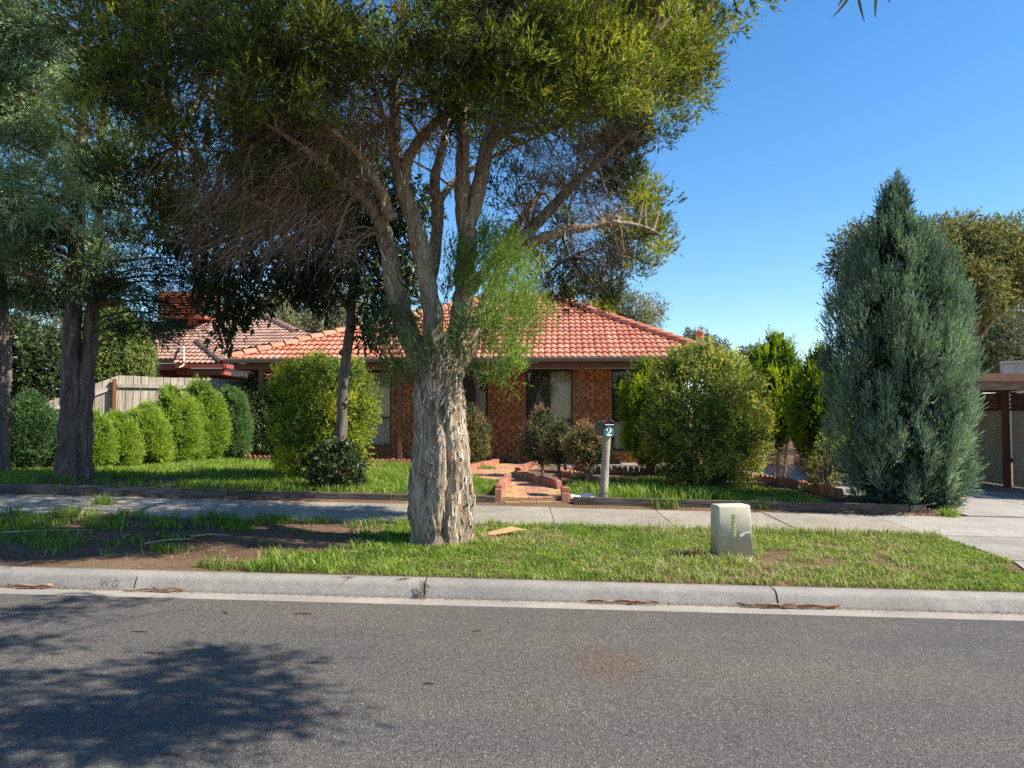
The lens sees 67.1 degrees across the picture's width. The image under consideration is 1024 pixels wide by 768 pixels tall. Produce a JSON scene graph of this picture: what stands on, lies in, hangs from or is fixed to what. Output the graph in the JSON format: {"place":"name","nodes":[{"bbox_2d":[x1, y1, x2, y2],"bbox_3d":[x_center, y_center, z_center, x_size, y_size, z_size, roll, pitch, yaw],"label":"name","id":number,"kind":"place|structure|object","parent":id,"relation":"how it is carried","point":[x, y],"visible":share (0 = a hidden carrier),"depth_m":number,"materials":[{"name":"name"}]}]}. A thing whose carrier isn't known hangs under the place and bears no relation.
{"place":"outdoors","nodes":[
{"label":"outdoors","id":0,"kind":"place"},
{"bbox_2d":[0,594,1023,767],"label":"road","id":1,"kind":"structure","parent":0,"point":[86,682],"depth_m":4.22,"materials":[{"name":"grey asphalt"}]},
{"bbox_2d":[160,752,180,755],"bbox_3d":[-1.439,1.560,3.256,0.092,0.011,0.016,0,-2,6],"label":"stick","id":2,"kind":"object","parent":1,"relation":"on","point":[174,753],"visible":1,"depth_m":3.26,"materials":[{"name":"wood"}]},
{"bbox_2d":[0,501,1023,591],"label":"verge grass","id":3,"kind":"structure","parent":0,"point":[304,560],"depth_m":7.82,"materials":[{"name":"green plant"}]},
{"bbox_2d":[0,417,1023,597],"bbox_3d":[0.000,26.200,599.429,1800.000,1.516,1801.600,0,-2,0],"label":"ground","id":4,"kind":"structure","parent":0,"point":[86,560],"depth_m":8.06,"materials":[{"name":"soil"}]},
{"bbox_2d":[10,387,59,469],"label":"clipped conifer","id":5,"kind":"object","parent":4,"relation":"on","point":[33,435],"visible":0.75,"depth_m":14.16,"materials":[{"name":"green plant"}]},
{"bbox_2d":[0,0,71,470],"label":"shaded tree","id":6,"kind":"object","parent":4,"relation":"on","point":[5,385],"visible":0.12,"depth_m":13.38,"materials":[{"name":"green plant"}]},
{"bbox_2d":[0,530,83,532],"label":"stick","id":7,"kind":"object","parent":4,"relation":"on","point":[37,530],"visible":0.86,"depth_m":8.27,"materials":[{"name":"wood"}]},
{"bbox_2d":[9,312,94,415],"bbox_3d":[-12.709,0.083,19.834,4.174,4.025,3.623,0,-2,0],"label":"hedge","id":8,"kind":"object","parent":4,"relation":"on","point":[29,363],"visible":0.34,"depth_m":18.89,"materials":[{"name":"green plant"}]},
{"bbox_2d":[7,263,132,331],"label":"gum tree","id":9,"kind":"object","parent":4,"relation":"on","point":[53,320],"visible":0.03,"depth_m":41.08,"materials":[{"name":"green plant"}]},
{"bbox_2d":[92,407,120,467],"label":"clipped conifer","id":10,"kind":"object","parent":4,"relation":"on","point":[104,447],"visible":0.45,"depth_m":14.49,"materials":[{"name":"green plant"}]},
{"bbox_2d":[0,0,223,480],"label":"cypress tree","id":11,"kind":"object","parent":4,"relation":"on","point":[37,231],"visible":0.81,"depth_m":12.06,"materials":[{"name":"green plant"}]},
{"bbox_2d":[81,304,159,407],"bbox_3d":[-11.703,-0.306,22.464,2.959,4.521,2.891,0,-2,0],"label":"tree","id":12,"kind":"object","parent":4,"relation":"on","point":[144,363],"visible":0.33,"depth_m":21.90,"materials":[{"name":"green plant"}]},
{"bbox_2d":[104,407,148,466],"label":"clipped conifer","id":13,"kind":"object","parent":4,"relation":"on","point":[127,429],"visible":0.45,"depth_m":15.01,"materials":[{"name":"green plant"}]},
{"bbox_2d":[126,398,177,465],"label":"clipped conifer","id":14,"kind":"object","parent":4,"relation":"on","point":[159,444],"visible":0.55,"depth_m":15.77,"materials":[{"name":"green plant"}]},
{"bbox_2d":[45,375,270,452],"bbox_3d":[-8.598,0.956,19.256,5.648,2.282,0.176,2,-3,-36],"label":"paling fence","id":15,"kind":"object","parent":4,"relation":"on","point":[143,384],"visible":0.2,"depth_m":18.84,"materials":[{"name":"beige wood"}]},
{"bbox_2d":[144,539,185,543],"bbox_3d":[-3.530,1.611,7.958,0.502,0.029,0.038,2,-3,-44],"label":"stick","id":16,"kind":"object","parent":4,"relation":"on","point":[164,540],"visible":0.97,"depth_m":7.91,"materials":[{"name":"grey wood"}]},
{"bbox_2d":[145,382,205,462],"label":"clipped conifer","id":17,"kind":"object","parent":4,"relation":"on","point":[174,407],"visible":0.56,"depth_m":16.61,"materials":[{"name":"green plant"}]},
{"bbox_2d":[183,392,212,460],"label":"clipped conifer","id":18,"kind":"object","parent":4,"relation":"on","point":[198,455],"visible":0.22,"depth_m":17.35,"materials":[{"name":"green plant"}]},
{"bbox_2d":[177,372,233,460],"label":"clipped conifer","id":19,"kind":"object","parent":4,"relation":"on","point":[206,395],"visible":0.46,"depth_m":17.84,"materials":[{"name":"green plant"}]},
{"bbox_2d":[191,534,230,536],"bbox_3d":[-3.232,1.621,8.287,0.403,0.029,0.038,1,-2,-16],"label":"stick","id":20,"kind":"object","parent":4,"relation":"on","point":[208,534],"visible":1,"depth_m":8.26,"materials":[{"name":"grey wood"}]},
{"bbox_2d":[140,306,309,404],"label":"neighbour house","id":21,"kind":"structure","parent":4,"relation":"on","point":[194,360],"depth_m":25.88,"materials":[{"name":"brown tile"}]},
{"bbox_2d":[158,291,215,326],"bbox_3d":[-12.221,-2.635,29.252,1.654,1.511,1.673,0,-2,0],"label":"evaporative cooler","id":22,"kind":"object","parent":21,"relation":"on","point":[196,321],"visible":0.19,"depth_m":28.48,"materials":[{"name":"brown"}]},
{"bbox_2d":[216,384,256,458],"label":"clipped conifer","id":23,"kind":"object","parent":4,"relation":"on","point":[239,407],"visible":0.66,"depth_m":18.61,"materials":[{"name":"green plant"}]},
{"bbox_2d":[0,484,495,502],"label":"timber edging","id":24,"kind":"object","parent":4,"relation":"on","point":[193,492],"visible":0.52,"depth_m":11.14,"materials":[{"name":"brown wood"}]},
{"bbox_2d":[226,369,285,456],"bbox_3d":[-6.644,0.810,20.099,1.814,2.540,1.910,0,-2,0],"label":"dark shrub","id":25,"kind":"object","parent":4,"relation":"on","point":[254,384],"visible":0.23,"depth_m":19.62,"materials":[{"name":"green plant"}]},
{"bbox_2d":[134,111,448,483],"bbox_3d":[-3.516,-1.399,12.204,5.015,6.206,2.030,0,-2,0],"label":"evergreen tree","id":26,"kind":"object","parent":4,"relation":"on","point":[232,309],"visible":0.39,"depth_m":12.02,"materials":[{"name":"green plant"}]},
{"bbox_2d":[221,252,371,345],"bbox_3d":[-11.190,-2.145,40.260,8.251,10.045,6.524,1,-2,-16],"label":"gum tree","id":27,"kind":"object","parent":4,"relation":"on","point":[307,324],"visible":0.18,"depth_m":38.61,"materials":[{"name":"green plant"}]},
{"bbox_2d":[257,347,383,478],"bbox_3d":[-3.383,0.590,13.709,2.157,2.506,2.409,0,-2,0],"label":"privet bush","id":28,"kind":"object","parent":4,"relation":"on","point":[297,414],"visible":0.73,"depth_m":13.19,"materials":[{"name":"green plant"}]},
{"bbox_2d":[241,455,411,463],"bbox_3d":[-4.140,1.796,17.825,4.323,0.322,0.216,0,-2,1],"label":"scalloped edging","id":29,"kind":"object","parent":4,"relation":"on","point":[392,460],"visible":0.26,"depth_m":17.83,"materials":[{"name":"brick"}]},
{"bbox_2d":[299,433,370,491],"bbox_3d":[-2.742,1.234,11.940,1.062,0.991,1.062,0,-2,0],"label":"undergrowth shrub","id":30,"kind":"object","parent":4,"relation":"on","point":[320,469],"visible":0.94,"depth_m":11.74,"materials":[{"name":"green plant"}]},
{"bbox_2d":[28,0,787,548],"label":"paperbark tree","id":31,"kind":"object","parent":4,"relation":"on","point":[622,64],"visible":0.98,"depth_m":7.71,"materials":[{"name":"green plant"}]},
{"bbox_2d":[0,457,911,503],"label":"lawn grass","id":32,"kind":"structure","parent":4,"relation":"on","point":[388,478],"depth_m":12.38,"materials":[{"name":"green plant"}]},
{"bbox_2d":[0,494,922,535],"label":"footpath","id":33,"kind":"structure","parent":4,"relation":"on","point":[348,511],"depth_m":10.29,"materials":[{"name":"grey concrete"}]},
{"bbox_2d":[84,492,119,504],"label":"grass tuft","id":34,"kind":"object","parent":33,"relation":"on","point":[106,500],"visible":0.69,"depth_m":10.35,"materials":[{"name":"green plant"}]},
{"bbox_2d":[223,293,724,467],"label":"brick house","id":35,"kind":"structure","parent":4,"relation":"on","point":[576,372],"depth_m":20.07,"materials":[{"name":"red brick"}]},
{"bbox_2d":[353,370,391,446],"bbox_3d":[-3.807,0.643,20.401,1.295,2.014,0.152,0,-2,3],"label":"window","id":36,"kind":"structure","parent":35,"relation":"in","point":[383,435],"depth_m":20.42,"materials":[{"name":"clear glass"}]},
{"bbox_2d":[462,371,475,441],"bbox_3d":[-1.391,0.850,20.725,0.904,2.420,0.050,0,-2,3],"label":"door","id":37,"kind":"structure","parent":35,"relation":"in","point":[469,387],"depth_m":20.71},
{"bbox_2d":[525,369,572,444],"bbox_3d":[0.967,0.677,20.105,1.229,2.107,0.158,0,-2,3],"label":"window","id":38,"kind":"structure","parent":35,"relation":"in","point":[554,390],"depth_m":20.16,"materials":[{"name":"clear glass"}]},
{"bbox_2d":[611,369,637,450],"bbox_3d":[3.218,0.675,19.967,1.289,2.114,0.158,0,-2,3],"label":"window","id":39,"kind":"structure","parent":35,"relation":"in","point":[616,374],"depth_m":20.04,"materials":[{"name":"clear glass"}]},
{"bbox_2d":[466,402,493,462],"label":"red tipped bush","id":40,"kind":"object","parent":4,"relation":"on","point":[477,452],"visible":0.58,"depth_m":17.43,"materials":[{"name":"plant"}]},
{"bbox_2d":[470,459,498,469],"bbox_3d":[-0.774,1.837,16.906,0.123,0.264,3.795,-1,-2,13],"label":"brick edging","id":41,"kind":"object","parent":4,"relation":"on","point":[473,466],"visible":0.41,"depth_m":17.36,"materials":[{"name":"brick"}]},
{"bbox_2d":[473,476,498,485],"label":"grass tuft","id":42,"kind":"object","parent":4,"relation":"on","point":[480,481],"visible":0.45,"depth_m":13.28,"materials":[{"name":"green plant"}]},
{"bbox_2d":[495,473,510,501],"bbox_3d":[-0.140,1.654,12.356,0.136,0.279,2.530,0,-2,3],"label":"brick edging","id":43,"kind":"object","parent":4,"relation":"on","point":[502,484],"visible":0.81,"depth_m":11.60,"materials":[{"name":"brick"}]},
{"bbox_2d":[488,526,525,535],"bbox_3d":[-0.071,1.669,8.758,0.470,0.050,0.170,-3,10,0],"label":"cardboard scrap","id":44,"kind":"object","parent":4,"relation":"on","point":[506,530],"visible":0.86,"depth_m":8.73,"materials":[{"name":"beige cardboard"}]},
{"bbox_2d":[0,566,1023,620],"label":"kerb","id":45,"kind":"structure","parent":4,"relation":"on","point":[531,593],"depth_m":6.50,"materials":[{"name":"concrete"}]},
{"bbox_2d":[7,583,52,586],"bbox_3d":[-4.098,1.703,6.524,0.400,0.030,0.066,1,-2,2],"label":"bark strip","id":46,"kind":"object","parent":45,"relation":"on","point":[11,585],"visible":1,"depth_m":6.52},
{"bbox_2d":[17,584,53,587],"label":"bark strip","id":47,"kind":"object","parent":45,"relation":"on","point":[36,586],"visible":1,"depth_m":6.49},
{"bbox_2d":[120,587,179,591],"bbox_3d":[-3.018,1.723,6.456,0.496,0.030,0.064,1,-2,0],"label":"bark strip","id":48,"kind":"object","parent":45,"relation":"on","point":[151,588],"visible":1,"depth_m":6.45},
{"bbox_2d":[152,587,185,589],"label":"bark strip","id":49,"kind":"object","parent":45,"relation":"on","point":[169,588],"visible":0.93,"depth_m":6.50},
{"bbox_2d":[415,580,434,598],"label":"dry weed","id":50,"kind":"object","parent":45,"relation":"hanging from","point":[419,593],"visible":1,"depth_m":6.47,"materials":[{"name":"brown plant"}]},
{"bbox_2d":[586,599,638,603],"bbox_3d":[0.835,1.804,6.406,0.440,0.030,0.039,1,-2,0],"label":"bark strip","id":51,"kind":"object","parent":45,"relation":"on","point":[601,600],"visible":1,"depth_m":6.39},
{"bbox_2d":[603,599,651,603],"bbox_3d":[0.958,1.807,6.404,0.400,0.030,0.050,1,-2,2],"label":"bark strip","id":52,"kind":"object","parent":45,"relation":"on","point":[608,601],"visible":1,"depth_m":6.39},
{"bbox_2d":[627,600,658,603],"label":"bark strip","id":53,"kind":"object","parent":45,"relation":"on","point":[641,602],"visible":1,"depth_m":6.38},
{"bbox_2d":[745,603,763,606],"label":"bark strip","id":54,"kind":"object","parent":45,"relation":"on","point":[750,604],"visible":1,"depth_m":6.37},
{"bbox_2d":[737,602,794,606],"bbox_3d":[2.112,1.831,6.393,0.480,0.030,0.052,1,-2,-1],"label":"bark strip","id":55,"kind":"object","parent":45,"relation":"on","point":[742,604],"visible":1,"depth_m":6.40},
{"bbox_2d":[757,603,796,607],"bbox_3d":[2.182,1.832,6.377,0.320,0.030,0.041,1,-2,5],"label":"bark strip","id":56,"kind":"object","parent":45,"relation":"on","point":[787,606],"visible":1,"depth_m":6.37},
{"bbox_2d":[764,603,811,607],"bbox_3d":[2.267,1.834,6.374,0.400,0.030,0.062,1,-2,-2],"label":"bark strip","id":57,"kind":"object","parent":45,"relation":"on","point":[786,604],"visible":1,"depth_m":6.36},
{"bbox_2d":[797,604,841,607],"bbox_3d":[2.507,1.840,6.400,0.480,0.030,0.066,1,-2,0],"label":"bark strip","id":58,"kind":"object","parent":45,"relation":"on","point":[825,606],"visible":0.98,"depth_m":6.39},
{"bbox_2d":[0,476,1023,614],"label":"leaf litter","id":59,"kind":"object","parent":4,"relation":"on","point":[376,555],"visible":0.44,"depth_m":7.49,"materials":[{"name":"brown plant"}]},
{"bbox_2d":[516,402,558,475],"bbox_3d":[0.586,1.132,14.986,1.014,1.576,0.979,2,-3,-36],"label":"standard bush","id":60,"kind":"object","parent":4,"relation":"on","point":[528,449],"visible":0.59,"depth_m":14.89,"materials":[{"name":"green plant"}]},
{"bbox_2d":[515,461,561,489],"bbox_3d":[0.389,1.790,15.387,0.672,0.256,5.730,0,-2,-2],"label":"brick edging","id":61,"kind":"object","parent":4,"relation":"on","point":[521,472],"visible":0.66,"depth_m":13.80,"materials":[{"name":"red brick"}]},
{"bbox_2d":[535,419,574,480],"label":"standard bush","id":62,"kind":"object","parent":4,"relation":"on","point":[553,445],"visible":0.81,"depth_m":13.78,"materials":[{"name":"green plant"}]},
{"bbox_2d":[560,486,569,503],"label":"brick edging","id":63,"kind":"object","parent":4,"relation":"on","point":[565,492],"visible":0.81,"depth_m":11.08,"materials":[{"name":"red brick"}]},
{"bbox_2d":[565,479,584,487],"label":"grass tuft","id":64,"kind":"object","parent":4,"relation":"on","point":[573,484],"visible":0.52,"depth_m":12.73,"materials":[{"name":"green plant"}]},
{"bbox_2d":[551,279,623,313],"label":"wattle tree","id":65,"kind":"object","parent":4,"relation":"on","point":[593,304],"visible":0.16,"depth_m":34.07,"materials":[{"name":"green plant"}]},
{"bbox_2d":[578,492,597,496],"bbox_3d":[1.129,1.643,11.410,0.280,0.071,0.180,5,8,22],"label":"junk mail","id":66,"kind":"object","parent":4,"relation":"on","point":[586,494],"visible":0.85,"depth_m":11.37,"materials":[{"name":"paper"}]},
{"bbox_2d":[561,417,616,484],"bbox_3d":[1.288,1.198,13.043,0.936,1.316,0.929,-2,-3,40],"label":"standard bush","id":67,"kind":"object","parent":4,"relation":"on","point":[584,444],"visible":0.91,"depth_m":12.92,"materials":[{"name":"green plant"}]},
{"bbox_2d":[561,464,619,489],"bbox_3d":[1.227,1.783,14.648,0.469,0.245,5.705,0,-2,-4],"label":"scalloped edging","id":68,"kind":"object","parent":4,"relation":"on","point":[565,472],"visible":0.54,"depth_m":14.93,"materials":[{"name":"brick"}]},
{"bbox_2d":[595,420,615,496],"bbox_3d":[1.371,1.171,11.398,0.199,1.288,0.396,1,-2,-14],"label":"letterbox","id":69,"kind":"object","parent":4,"relation":"on","point":[605,429],"visible":0.87,"depth_m":11.31,"materials":[{"name":"metal"}]},
{"bbox_2d":[574,274,671,328],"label":"gum tree","id":70,"kind":"object","parent":4,"relation":"on","point":[641,312],"visible":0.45,"depth_m":38.03,"materials":[{"name":"leaves"},{"name":"bark"}]},
{"bbox_2d":[613,352,676,474],"bbox_3d":[2.945,0.655,16.597,1.544,2.781,1.546,-1,-3,28],"label":"thuja","id":71,"kind":"object","parent":4,"relation":"on","point":[634,396],"visible":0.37,"depth_m":16.39,"materials":[{"name":"green plant"}]},
{"bbox_2d":[574,466,722,474],"bbox_3d":[2.947,1.904,16.676,3.244,0.301,0.223,0,-2,2],"label":"scalloped edging","id":72,"kind":"object","parent":4,"relation":"on","point":[621,470],"visible":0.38,"depth_m":16.68,"materials":[{"name":"brick"}]},
{"bbox_2d":[647,495,668,509],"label":"grass tuft","id":73,"kind":"object","parent":4,"relation":"on","point":[656,504],"visible":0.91,"depth_m":10.98,"materials":[{"name":"green plant"}]},
{"bbox_2d":[664,496,686,507],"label":"grass tuft","id":74,"kind":"object","parent":4,"relation":"on","point":[675,498],"visible":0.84,"depth_m":10.98,"materials":[{"name":"green plant"}]},
{"bbox_2d":[636,335,779,489],"bbox_3d":[3.432,0.535,13.578,2.586,2.826,2.503,0,-2,0],"label":"privet bush","id":75,"kind":"object","parent":4,"relation":"on","point":[742,453],"visible":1,"depth_m":13.09,"materials":[{"name":"green plant"}]},
{"bbox_2d":[683,325,733,379],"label":"distant tree","id":76,"kind":"object","parent":4,"relation":"on","point":[689,335],"visible":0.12,"depth_m":54.82,"materials":[{"name":"green plant"}]},
{"bbox_2d":[697,359,755,475],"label":"thuja","id":77,"kind":"object","parent":4,"relation":"on","point":[725,422],"depth_m":16.16,"materials":[{"name":"green plant"}]},
{"bbox_2d":[710,503,752,560],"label":"service pillar","id":78,"kind":"structure","parent":4,"relation":"on","point":[731,531],"depth_m":7.71,"materials":[{"name":"plastic"}]},
{"bbox_2d":[574,497,925,512],"bbox_3d":[3.377,1.760,11.023,4.988,0.286,0.083,0,-2,1],"label":"timber edging","id":79,"kind":"object","parent":4,"relation":"on","point":[774,505],"visible":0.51,"depth_m":10.98,"materials":[{"name":"brown wood"}]},
{"bbox_2d":[736,341,774,387],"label":"distant tree","id":80,"kind":"object","parent":4,"relation":"on","point":[745,351],"visible":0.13,"depth_m":59.88,"materials":[{"name":"green plant"}]},
{"bbox_2d":[749,495,775,509],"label":"grass tuft","id":81,"kind":"object","parent":4,"relation":"on","point":[761,499],"visible":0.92,"depth_m":10.98,"materials":[{"name":"green plant"}]},
{"bbox_2d":[742,325,805,476],"bbox_3d":[5.352,0.394,15.583,1.654,3.276,1.674,0,-2,0],"label":"thuja","id":82,"kind":"object","parent":4,"relation":"on","point":[776,356],"visible":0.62,"depth_m":15.36,"materials":[{"name":"green plant"}]},
{"bbox_2d":[735,473,843,498],"bbox_3d":[5.015,1.830,14.001,0.396,0.261,3.548,1,-2,-13],"label":"scalloped edging","id":83,"kind":"object","parent":4,"relation":"on","point":[826,490],"visible":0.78,"depth_m":13.56,"materials":[{"name":"brick"}]},
{"bbox_2d":[782,339,853,483],"bbox_3d":[5.622,0.569,14.212,1.393,2.841,1.546,0,-2,0],"label":"thuja","id":84,"kind":"object","parent":4,"relation":"on","point":[804,404],"visible":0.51,"depth_m":13.98,"materials":[{"name":"green plant"}]},
{"bbox_2d":[791,436,847,487],"bbox_3d":[5.565,1.479,13.865,1.209,1.112,1.216,0,-2,0],"label":"dry shrub","id":85,"kind":"object","parent":4,"relation":"on","point":[817,467],"visible":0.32,"depth_m":13.79,"materials":[{"name":"plant"}]},
{"bbox_2d":[803,431,846,487],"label":"rose bush","id":86,"kind":"object","parent":4,"relation":"on","point":[826,478],"visible":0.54,"depth_m":13.13,"materials":[{"name":"green plant"}]},
{"bbox_2d":[833,0,889,22],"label":"overhanging gum","id":87,"kind":"object","parent":4,"relation":"on","point":[859,4],"visible":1,"depth_m":5.11,"materials":[{"name":"green plant"}]},
{"bbox_2d":[813,166,993,507],"bbox_3d":[5.882,-0.673,11.805,2.475,5.353,2.571,-1,-3,24],"label":"blue conifer","id":88,"kind":"object","parent":4,"relation":"on","point":[905,332],"visible":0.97,"depth_m":11.27,"materials":[{"name":"plant"}]},
{"bbox_2d":[810,205,1023,370],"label":"bronze tree","id":89,"kind":"object","parent":4,"relation":"on","point":[993,259],"visible":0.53,"depth_m":28.49,"materials":[{"name":"green plant"}]},
{"bbox_2d":[892,374,983,510],"bbox_3d":[6.281,0.853,11.541,1.338,2.308,1.295,0,-2,0],"label":"blue conifer","id":90,"kind":"object","parent":4,"relation":"on","point":[949,409],"visible":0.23,"depth_m":11.20,"materials":[{"name":"plant"}]},
{"bbox_2d":[944,305,1023,401],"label":"gum tree","id":91,"kind":"object","parent":4,"relation":"on","point":[1006,344],"visible":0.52,"depth_m":33.62,"materials":[{"name":"green plant"}]},
{"bbox_2d":[1000,360,1023,457],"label":"metal shed","id":92,"kind":"structure","parent":4,"relation":"on","point":[1011,366],"depth_m":26.82,"materials":[{"name":"metal"}]},
{"bbox_2d":[0,0,1023,405],"label":"sky","id":93,"kind":"structure","parent":0,"point":[818,107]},
{"bbox_2d":[471,463,561,503],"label":"garden path","id":94,"kind":"structure","parent":0,"point":[518,488],"depth_m":12.53,"materials":[{"name":"orange brick"}]},
{"bbox_2d":[477,464,496,468],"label":"grass tuft","id":95,"kind":"object","parent":94,"relation":"on","point":[487,467],"visible":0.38,"depth_m":16.96,"materials":[{"name":"green plant"}]},
{"bbox_2d":[567,466,865,496],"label":"side path","id":96,"kind":"structure","parent":0,"point":[799,476],"depth_m":16.72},
{"bbox_2d":[762,464,1023,569],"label":"driveway","id":97,"kind":"structure","parent":0,"point":[991,519],"depth_m":10.41,"materials":[{"name":"grey concrete"}]},
{"bbox_2d":[793,373,1023,487],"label":"carport","id":98,"kind":"object","parent":97,"relation":"on","point":[994,426],"visible":0.24,"depth_m":15.49,"materials":[{"name":"brown paint"}]},
{"bbox_2d":[936,505,964,517],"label":"grass tuft","id":99,"kind":"object","parent":97,"relation":"on","point":[944,511],"visible":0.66,"depth_m":10.86,"materials":[{"name":"green plant"}]},
{"bbox_2d":[969,476,979,483],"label":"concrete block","id":100,"kind":"structure","parent":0,"point":[976,481],"depth_m":16.07,"materials":[{"name":"grey concrete"}]}
]}

